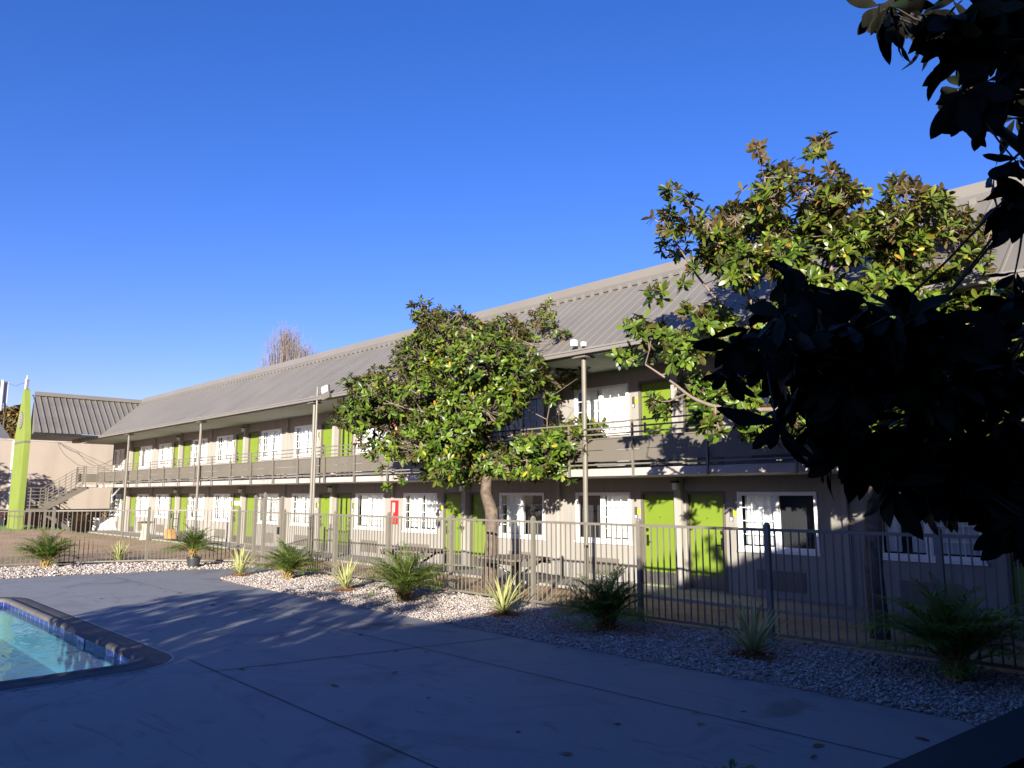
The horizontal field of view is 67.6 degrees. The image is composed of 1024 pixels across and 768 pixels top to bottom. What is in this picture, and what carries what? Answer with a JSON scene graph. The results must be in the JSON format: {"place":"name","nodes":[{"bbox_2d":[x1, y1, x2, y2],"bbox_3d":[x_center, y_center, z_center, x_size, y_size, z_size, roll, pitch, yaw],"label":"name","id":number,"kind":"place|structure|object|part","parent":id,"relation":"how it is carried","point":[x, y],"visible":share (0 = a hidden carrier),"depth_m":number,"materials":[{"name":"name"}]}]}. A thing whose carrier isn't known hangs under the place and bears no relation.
{"place":"outdoors","nodes":[
{"label":"outdoors","id":0,"kind":"place"},
{"bbox_2d":[0,526,1023,724],"bbox_3d":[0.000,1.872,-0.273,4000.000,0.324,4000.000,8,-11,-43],"label":"ground","id":1,"kind":"structure","parent":0,"point":[807,624],"depth_m":16.23,"materials":[{"name":"grey gravel"}]},
{"bbox_2d":[0,380,8,427],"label":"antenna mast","id":2,"kind":"object","parent":1,"relation":"on","point":[3,391],"visible":0.81,"depth_m":60.22,"materials":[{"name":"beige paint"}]},
{"bbox_2d":[0,404,20,438],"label":"broadleaf tree","id":3,"kind":"object","parent":1,"relation":"on","point":[11,419],"visible":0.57,"depth_m":69.59,"materials":[{"name":"brown plant"}]},
{"bbox_2d":[7,375,30,529],"bbox_3d":[-25.910,3.692,40.319,0.332,8.370,2.260,8,-11,-43],"label":"green pylon","id":4,"kind":"object","parent":1,"relation":"on","point":[22,442],"visible":0.98,"depth_m":39.89,"materials":[{"name":"paint"}]},
{"bbox_2d":[0,506,69,527],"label":"parked car","id":5,"kind":"object","parent":1,"relation":"on","point":[26,518],"visible":0.2,"depth_m":45.16,"materials":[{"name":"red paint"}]},
{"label":"side window","id":6,"kind":"part","parent":5,"relation":"part of","materials":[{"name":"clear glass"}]},
{"bbox_2d":[6,526,80,567],"bbox_3d":[-13.151,4.618,21.537,1.872,1.240,2.021,-5,-9,29],"label":"date palm","id":7,"kind":"object","parent":1,"relation":"on","point":[46,551],"visible":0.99,"depth_m":21.38,"materials":[{"name":"green plant"}]},
{"bbox_2d":[0,424,113,527],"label":"boundary wall","id":8,"kind":"structure","parent":1,"relation":"on","point":[49,462],"depth_m":49.34,"materials":[{"name":"beige paint"}]},
{"bbox_2d":[24,466,120,530],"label":"outdoor staircase","id":9,"kind":"structure","parent":1,"relation":"on","point":[66,495],"depth_m":40.55,"materials":[{"name":"grey metal"}]},
{"bbox_2d":[70,513,89,531],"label":"wooden crate","id":10,"kind":"object","parent":1,"relation":"on","point":[84,520],"visible":0.57,"depth_m":43.29,"materials":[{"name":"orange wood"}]},
{"bbox_2d":[89,512,107,529],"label":"wooden crate","id":11,"kind":"object","parent":1,"relation":"on","point":[92,515],"visible":0.33,"depth_m":44.60,"materials":[{"name":"orange wood"}]},
{"bbox_2d":[103,541,139,562],"bbox_3d":[-11.685,5.031,22.899,1.294,0.741,1.243,-4,-9,23],"label":"yucca","id":12,"kind":"object","parent":1,"relation":"on","point":[121,552],"visible":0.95,"depth_m":22.84,"materials":[{"name":"green plant"}]},
{"bbox_2d":[0,524,249,553],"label":"grass","id":13,"kind":"structure","parent":1,"relation":"on","point":[6,529],"depth_m":38.87,"materials":[{"name":"green plant"}]},
{"bbox_2d":[138,521,154,539],"bbox_3d":[-16.914,6.765,35.296,0.709,0.840,0.720,8,-11,-43],"label":"ash bin","id":14,"kind":"object","parent":1,"relation":"on","point":[145,527],"visible":0.63,"depth_m":35.15,"materials":[{"name":"white metal"}]},
{"bbox_2d":[253,320,321,368],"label":"poplar tree","id":15,"kind":"object","parent":1,"relation":"on","point":[287,351],"visible":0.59,"depth_m":75.90,"materials":[{"name":"brown plant"}]},
{"bbox_2d":[310,384,330,561],"bbox_3d":[-5.947,2.726,23.549,0.233,5.450,1.059,7,-11,-38],"label":"lamp pole","id":16,"kind":"object","parent":1,"relation":"on","point":[325,392],"visible":0.97,"depth_m":23.84,"materials":[{"name":"beige metal"}]},
{"bbox_2d":[380,547,446,580],"bbox_3d":[-2.329,4.320,18.138,1.240,0.783,1.032,-6,-10,34],"label":"picnic table","id":17,"kind":"object","parent":1,"relation":"on","point":[438,551],"visible":0.3,"depth_m":18.10,"materials":[{"name":"brown wood"}]},
{"bbox_2d":[325,294,608,588],"bbox_3d":[-0.999,1.202,17.508,6.377,7.042,4.336,-3,-9,20],"label":"magnolia tree","id":18,"kind":"object","parent":1,"relation":"on","point":[469,383],"visible":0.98,"depth_m":16.73,"materials":[{"name":"green plant"}]},
{"bbox_2d":[0,568,973,767],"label":"pool deck","id":19,"kind":"structure","parent":1,"relation":"on","point":[180,710],"depth_m":7.50,"materials":[{"name":"paint"}]},
{"bbox_2d":[0,597,173,691],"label":"swimming pool","id":20,"kind":"structure","parent":19,"relation":"in","point":[41,644],"depth_m":11.83,"materials":[{"name":"liquid"}]},
{"bbox_2d":[77,573,900,767],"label":"deck joint","id":21,"kind":"object","parent":19,"relation":"on","point":[448,654],"visible":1,"depth_m":7.94,"materials":[{"name":"grey concrete"}]},
{"bbox_2d":[84,575,1020,766],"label":"fallen leaves","id":22,"kind":"object","parent":19,"relation":"on","point":[814,745],"visible":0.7,"depth_m":9.62,"materials":[{"name":"brown plant"}]},
{"bbox_2d":[883,706,1023,767],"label":"handrail","id":23,"kind":"object","parent":19,"relation":"on","point":[997,742],"depth_m":0.98,"materials":[{"name":"black paint"}]},
{"bbox_2d":[0,561,1023,726],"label":"gravel","id":24,"kind":"structure","parent":1,"relation":"on","point":[316,587],"depth_m":10.29,"materials":[{"name":"grey gravel"}]},
{"bbox_2d":[0,507,240,565],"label":"picket fence","id":25,"kind":"object","parent":24,"relation":"on","point":[54,511],"visible":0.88,"depth_m":22.89,"materials":[{"name":"beige metal"}]},
{"bbox_2d":[239,492,283,567],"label":"pool gate","id":26,"kind":"structure","parent":25,"relation":"attached to","point":[265,520],"depth_m":22.07,"materials":[{"name":"beige metal"}]},
{"bbox_2d":[186,557,200,567],"bbox_3d":[-8.972,5.035,21.534,0.400,0.300,0.400,8,-11,-43],"label":"plant pot","id":27,"kind":"object","parent":24,"relation":"on","point":[193,562],"visible":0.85,"depth_m":21.39,"materials":[{"name":"silver metal"}]},
{"bbox_2d":[159,522,224,557],"bbox_3d":[-9.027,4.452,21.675,1.734,1.055,1.733,3,-9,-18],"label":"date palm","id":28,"kind":"object","parent":27,"relation":"in","point":[193,544],"visible":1,"depth_m":21.46,"materials":[{"name":"green plant"}]},
{"bbox_2d":[219,573,255,577],"bbox_3d":[-6.939,4.817,19.299,0.871,0.075,0.771,5,-10,-32],"label":"mulch ring","id":29,"kind":"object","parent":24,"relation":"on","point":[241,574],"visible":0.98,"depth_m":19.28,"materials":[{"name":"brown wood"}]},
{"bbox_2d":[211,545,263,573],"bbox_3d":[-6.916,4.488,19.387,1.390,0.805,1.233,3,-9,-22],"label":"yucca","id":30,"kind":"object","parent":29,"relation":"on","point":[239,567],"visible":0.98,"depth_m":19.34,"materials":[{"name":"green plant"}]},
{"bbox_2d":[251,537,327,579],"bbox_3d":[-5.426,4.294,18.787,1.770,1.076,1.768,-4,-9,27],"label":"date palm","id":31,"kind":"object","parent":24,"relation":"on","point":[290,562],"visible":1,"depth_m":18.61,"materials":[{"name":"green plant"}]},
{"bbox_2d":[330,587,359,592],"bbox_3d":[-3.562,4.400,16.426,0.848,0.073,0.907,8,-11,-43],"label":"mulch ring","id":32,"kind":"object","parent":24,"relation":"on","point":[343,589],"visible":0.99,"depth_m":16.27,"materials":[{"name":"brown wood"}]},
{"bbox_2d":[318,558,370,588],"bbox_3d":[-3.572,4.095,16.474,1.243,0.741,1.294,-1,-8,10],"label":"yucca","id":33,"kind":"object","parent":32,"relation":"on","point":[345,581],"visible":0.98,"depth_m":16.34,"materials":[{"name":"green plant"}]},
{"bbox_2d":[358,541,450,601],"bbox_3d":[-2.042,3.665,14.852,1.805,1.195,1.949,-6,-10,37],"label":"date palm","id":34,"kind":"object","parent":24,"relation":"on","point":[401,579],"visible":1,"depth_m":14.72,"materials":[{"name":"green plant"}]},
{"bbox_2d":[482,610,529,618],"bbox_3d":[-0.095,3.886,12.903,0.816,0.075,0.776,0,-8,-2],"label":"mulch ring","id":35,"kind":"object","parent":24,"relation":"on","point":[501,614],"visible":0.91,"depth_m":12.91,"materials":[{"name":"brown wood"}]},
{"bbox_2d":[472,573,546,612],"bbox_3d":[-0.105,3.563,13.034,1.233,0.805,1.390,6,-10,-35],"label":"yucca","id":36,"kind":"object","parent":35,"relation":"on","point":[503,603],"visible":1,"depth_m":12.96,"materials":[{"name":"green plant"}]},
{"bbox_2d":[548,564,665,631],"bbox_3d":[1.349,3.241,11.552,1.768,1.076,1.770,4,-9,-26],"label":"date palm","id":37,"kind":"object","parent":24,"relation":"on","point":[605,601],"visible":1,"depth_m":11.45,"materials":[{"name":"green plant"}]},
{"bbox_2d":[281,509,1023,670],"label":"picket fence","id":38,"kind":"object","parent":24,"relation":"on","point":[766,529],"visible":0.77,"depth_m":12.19,"materials":[{"name":"beige metal"}]},
{"bbox_2d":[713,648,782,663],"bbox_3d":[3.084,3.415,9.657,1.081,0.076,0.893,0,-8,-3],"label":"mulch ring","id":39,"kind":"object","parent":24,"relation":"on","point":[759,655],"visible":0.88,"depth_m":9.58,"materials":[{"name":"brown wood"}]},
{"bbox_2d":[701,593,813,653],"bbox_3d":[2.989,3.072,9.688,1.424,0.816,1.367,0,-8,-3],"label":"yucca","id":40,"kind":"object","parent":39,"relation":"on","point":[754,641],"visible":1,"depth_m":9.66,"materials":[{"name":"green plant"}]},
{"bbox_2d":[853,571,1023,684],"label":"date palm","id":41,"kind":"object","parent":24,"relation":"on","point":[958,640],"visible":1,"depth_m":8.34,"materials":[{"name":"green plant"}]},
{"bbox_2d":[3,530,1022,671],"bbox_3d":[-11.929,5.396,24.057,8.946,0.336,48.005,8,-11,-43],"label":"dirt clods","id":42,"kind":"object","parent":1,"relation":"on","point":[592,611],"visible":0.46,"depth_m":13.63,"materials":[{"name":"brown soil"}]},
{"bbox_2d":[478,554,552,596],"bbox_3d":[0.065,3.992,15.889,1.032,0.783,1.240,6,-10,-35],"label":"picnic table","id":43,"kind":"object","parent":1,"relation":"on","point":[513,564],"visible":0.58,"depth_m":15.82,"materials":[{"name":"brown wood"}]},
{"bbox_2d":[31,177,1023,622],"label":"motel building","id":44,"kind":"structure","parent":1,"relation":"on","point":[201,449],"depth_m":18.91,"materials":[{"name":"paint"}]},
{"bbox_2d":[110,494,120,515],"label":"window","id":45,"kind":"structure","parent":44,"relation":"in","point":[117,496],"depth_m":43.93,"materials":[{"name":"white glass"}]},
{"bbox_2d":[113,449,124,469],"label":"window","id":46,"kind":"structure","parent":44,"relation":"in","point":[121,451],"depth_m":44.27,"materials":[{"name":"white glass"}]},
{"bbox_2d":[128,494,135,531],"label":"door","id":47,"kind":"structure","parent":44,"relation":"in","point":[132,504],"depth_m":41.95,"materials":[{"name":"paint"}]},
{"bbox_2d":[131,447,139,483],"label":"door","id":48,"kind":"structure","parent":44,"relation":"in","point":[136,449],"depth_m":42.35,"materials":[{"name":"paint"}]},
{"bbox_2d":[136,494,148,516],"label":"window","id":49,"kind":"structure","parent":44,"relation":"in","point":[144,504],"depth_m":40.80,"materials":[{"name":"white glass"}]},
{"bbox_2d":[139,445,151,468],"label":"window","id":50,"kind":"structure","parent":44,"relation":"in","point":[148,449],"depth_m":41.16,"materials":[{"name":"white glass"}]},
{"bbox_2d":[154,494,168,517],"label":"window","id":51,"kind":"structure","parent":44,"relation":"in","point":[163,506],"depth_m":38.80,"materials":[{"name":"white glass"}]},
{"bbox_2d":[157,443,171,467],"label":"window","id":52,"kind":"structure","parent":44,"relation":"in","point":[166,456],"depth_m":39.21,"materials":[{"name":"white glass"}]},
{"bbox_2d":[168,494,174,528],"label":"door","id":53,"kind":"structure","parent":44,"relation":"in","point":[172,499],"depth_m":37.81,"materials":[{"name":"paint"}]},
{"bbox_2d":[171,442,178,481],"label":"door","id":54,"kind":"structure","parent":44,"relation":"in","point":[175,452],"depth_m":38.19,"materials":[{"name":"paint"}]},
{"bbox_2d":[178,494,187,537],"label":"door","id":55,"kind":"structure","parent":44,"relation":"in","point":[183,497],"depth_m":36.81,"materials":[{"name":"paint"}]},
{"bbox_2d":[181,440,190,481],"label":"door","id":56,"kind":"structure","parent":44,"relation":"in","point":[186,444],"depth_m":37.19,"materials":[{"name":"paint"}]},
{"bbox_2d":[187,494,204,519],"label":"window","id":57,"kind":"structure","parent":44,"relation":"in","point":[200,506],"depth_m":35.76,"materials":[{"name":"white glass"}]},
{"bbox_2d":[192,438,207,464],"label":"window","id":58,"kind":"structure","parent":44,"relation":"in","point":[203,450],"depth_m":36.11,"materials":[{"name":"white glass"}]},
{"bbox_2d":[212,494,230,521],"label":"window","id":59,"kind":"structure","parent":44,"relation":"in","point":[221,505],"depth_m":33.68,"materials":[{"name":"white glass"}]},
{"bbox_2d":[216,435,233,462],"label":"window","id":60,"kind":"structure","parent":44,"relation":"in","point":[227,439],"depth_m":34.07,"materials":[{"name":"white glass"}]},
{"bbox_2d":[231,493,239,542],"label":"door","id":61,"kind":"structure","parent":44,"relation":"in","point":[236,496],"depth_m":32.64,"materials":[{"name":"paint"}]},
{"bbox_2d":[234,433,242,479],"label":"door","id":62,"kind":"structure","parent":44,"relation":"in","point":[239,437],"depth_m":33.03,"materials":[{"name":"paint"}]},
{"bbox_2d":[244,493,255,544],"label":"door","id":63,"kind":"structure","parent":44,"relation":"in","point":[249,501],"depth_m":31.73,"materials":[{"name":"paint"}]},
{"bbox_2d":[246,431,258,479],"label":"door","id":64,"kind":"structure","parent":44,"relation":"in","point":[253,441],"depth_m":32.06,"materials":[{"name":"paint"}]},
{"bbox_2d":[257,493,278,524],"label":"window","id":65,"kind":"structure","parent":44,"relation":"in","point":[276,495],"depth_m":30.44,"materials":[{"name":"white glass"}]},
{"bbox_2d":[261,428,281,459],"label":"window","id":66,"kind":"structure","parent":44,"relation":"in","point":[275,435],"depth_m":30.90,"materials":[{"name":"white glass"}]},
{"bbox_2d":[291,493,314,526],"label":"window","id":67,"kind":"structure","parent":44,"relation":"in","point":[302,506],"depth_m":28.74,"materials":[{"name":"white glass"}]},
{"bbox_2d":[292,424,317,457],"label":"window","id":68,"kind":"structure","parent":44,"relation":"in","point":[305,433],"depth_m":29.09,"materials":[{"name":"white glass"}]},
{"bbox_2d":[317,493,329,551],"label":"door","id":69,"kind":"structure","parent":44,"relation":"in","point":[324,498],"depth_m":27.47,"materials":[{"name":"paint"}]},
{"bbox_2d":[320,422,331,477],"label":"door","id":70,"kind":"structure","parent":44,"relation":"in","point":[326,431],"depth_m":27.88,"materials":[{"name":"paint"}]},
{"bbox_2d":[336,493,351,553],"bbox_3d":[-5.820,4.827,26.430,0.160,2.101,0.950,8,-11,-43],"label":"door","id":71,"kind":"structure","parent":44,"relation":"in","point":[343,500],"depth_m":26.49,"materials":[{"name":"paint"}]},
{"bbox_2d":[337,425,352,476],"bbox_3d":[-5.802,2.294,26.816,0.112,2.086,0.950,8,-11,-43],"label":"door","id":72,"kind":"structure","parent":44,"relation":"in","point":[345,437],"depth_m":26.94,"materials":[{"name":"paint"}]},
{"bbox_2d":[354,493,384,530],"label":"window","id":73,"kind":"structure","parent":44,"relation":"in","point":[372,503],"depth_m":25.40,"materials":[{"name":"white glass"}]},
{"bbox_2d":[357,428,385,452],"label":"window","id":74,"kind":"structure","parent":44,"relation":"in","point":[365,440],"depth_m":25.94,"materials":[{"name":"white glass"}]},
{"bbox_2d":[391,500,398,523],"bbox_3d":[-3.725,4.052,24.226,0.119,0.720,0.260,8,-11,-43],"label":"extinguisher cabinet","id":75,"kind":"object","parent":44,"relation":"attached to","point":[396,506],"visible":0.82,"depth_m":24.16,"materials":[{"name":"red metal"}]},
{"bbox_2d":[402,493,437,533],"bbox_3d":[-2.757,3.947,23.415,0.262,1.205,1.740,8,-11,-43],"label":"window","id":76,"kind":"structure","parent":44,"relation":"in","point":[417,503],"depth_m":23.42,"materials":[{"name":"white plastic"}]},
{"bbox_2d":[442,492,460,565],"bbox_3d":[-1.681,4.208,22.173,0.160,2.101,0.950,8,-11,-43],"label":"door","id":77,"kind":"structure","parent":44,"relation":"in","point":[452,500],"depth_m":22.31,"materials":[{"name":"paint"}]},
{"bbox_2d":[470,492,492,567],"bbox_3d":[-0.842,4.082,21.310,0.160,2.101,0.950,8,-11,-43],"label":"door","id":78,"kind":"structure","parent":44,"relation":"in","point":[477,511],"depth_m":21.50,"materials":[{"name":"paint"}]},
{"bbox_2d":[499,394,543,442],"bbox_3d":[0.307,0.960,20.631,0.262,1.205,1.740,8,-11,-43],"label":"window","id":79,"kind":"structure","parent":44,"relation":"in","point":[540,407],"depth_m":20.39,"materials":[{"name":"grey glass"}]},
{"bbox_2d":[499,493,545,539],"bbox_3d":[0.307,3.488,20.263,0.261,1.205,1.740,8,-11,-43],"label":"window","id":80,"kind":"structure","parent":44,"relation":"in","point":[515,504],"depth_m":20.54,"materials":[{"name":"white plastic"}]},
{"bbox_2d":[574,383,629,435],"bbox_3d":[2.221,0.673,18.663,0.262,1.205,1.740,8,-11,-43],"label":"window","id":81,"kind":"structure","parent":44,"relation":"in","point":[613,399],"depth_m":18.59,"materials":[{"name":"white glass"}]},
{"bbox_2d":[574,492,632,544],"bbox_3d":[2.221,3.201,18.295,0.262,1.205,1.740,8,-11,-43],"label":"window","id":82,"kind":"structure","parent":44,"relation":"in","point":[618,505],"depth_m":18.16,"materials":[{"name":"white plastic"}]},
{"bbox_2d":[638,377,672,466],"bbox_3d":[3.314,0.929,17.438,0.112,2.086,0.950,8,-11,-43],"label":"door","id":83,"kind":"structure","parent":44,"relation":"in","point":[662,386],"depth_m":17.55,"materials":[{"name":"paint"}]},
{"bbox_2d":[640,492,676,587],"bbox_3d":[3.297,3.462,17.052,0.160,2.101,0.950,8,-11,-43],"label":"door","id":84,"kind":"structure","parent":44,"relation":"in","point":[657,508],"depth_m":17.11,"materials":[{"name":"paint"}]},
{"bbox_2d":[682,371,723,465],"bbox_3d":[4.153,0.803,16.575,0.112,2.086,0.950,8,-11,-43],"label":"door","id":85,"kind":"structure","parent":44,"relation":"in","point":[686,402],"depth_m":16.76,"materials":[{"name":"paint"}]},
{"bbox_2d":[686,491,728,592],"bbox_3d":[4.136,3.337,16.189,0.160,2.101,0.950,8,-11,-43],"label":"door","id":86,"kind":"structure","parent":44,"relation":"in","point":[703,508],"depth_m":16.23,"materials":[{"name":"paint"}]},
{"bbox_2d":[732,375,777,426],"bbox_3d":[5.285,0.214,15.510,0.262,1.205,1.740,8,-11,-43],"label":"window","id":87,"kind":"structure","parent":44,"relation":"in","point":[765,399],"depth_m":15.68,"materials":[{"name":"black glass"}]},
{"bbox_2d":[737,492,821,555],"bbox_3d":[5.285,2.743,15.142,0.261,1.205,1.740,8,-11,-43],"label":"window","id":88,"kind":"structure","parent":44,"relation":"in","point":[760,507],"depth_m":15.39,"materials":[{"name":"white plastic"}]},
{"bbox_2d":[882,492,988,565],"bbox_3d":[7.198,2.456,13.174,0.262,1.205,1.740,8,-11,-43],"label":"window","id":89,"kind":"structure","parent":44,"relation":"in","point":[964,529],"depth_m":13.06,"materials":[{"name":"grey glass"}]},
{"bbox_2d":[1006,552,1023,622],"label":"door","id":90,"kind":"structure","parent":44,"relation":"in","point":[1012,566],"depth_m":12.15,"materials":[{"name":"paint"}]},
{"bbox_2d":[82,530,1022,641],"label":"walkway","id":91,"kind":"structure","parent":1,"relation":"on","point":[832,611],"depth_m":15.29,"materials":[{"name":"concrete"}]},
{"bbox_2d":[91,517,115,530],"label":"white board","id":92,"kind":"object","parent":91,"relation":"on","point":[102,523],"visible":0.93,"depth_m":43.30,"materials":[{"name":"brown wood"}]},
{"bbox_2d":[164,513,180,539],"bbox_3d":[-14.999,6.310,33.834,0.590,1.195,0.460,-6,-10,36],"label":"hand truck","id":93,"kind":"object","parent":91,"relation":"on","point":[173,535],"visible":0.72,"depth_m":33.69,"materials":[{"name":"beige metal"}]},
{"bbox_2d":[605,130,1023,639],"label":"magnolia tree","id":94,"kind":"object","parent":1,"relation":"on","point":[730,255],"visible":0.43,"depth_m":11.29,"materials":[{"name":"green plant"}]},
{"bbox_2d":[691,0,1023,566],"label":"magnolia tree","id":95,"kind":"object","parent":1,"relation":"on","point":[940,378],"visible":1,"depth_m":2.28,"materials":[{"name":"green plant"}]},
{"bbox_2d":[0,0,1023,435],"label":"sky","id":96,"kind":"structure","parent":0,"point":[181,180],"materials":[{"name":"blue"}]},
{"bbox_2d":[703,758,751,767],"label":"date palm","id":97,"kind":"object","parent":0,"point":[733,762],"visible":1,"depth_m":3.18,"materials":[{"name":"green plant"}]}
]}

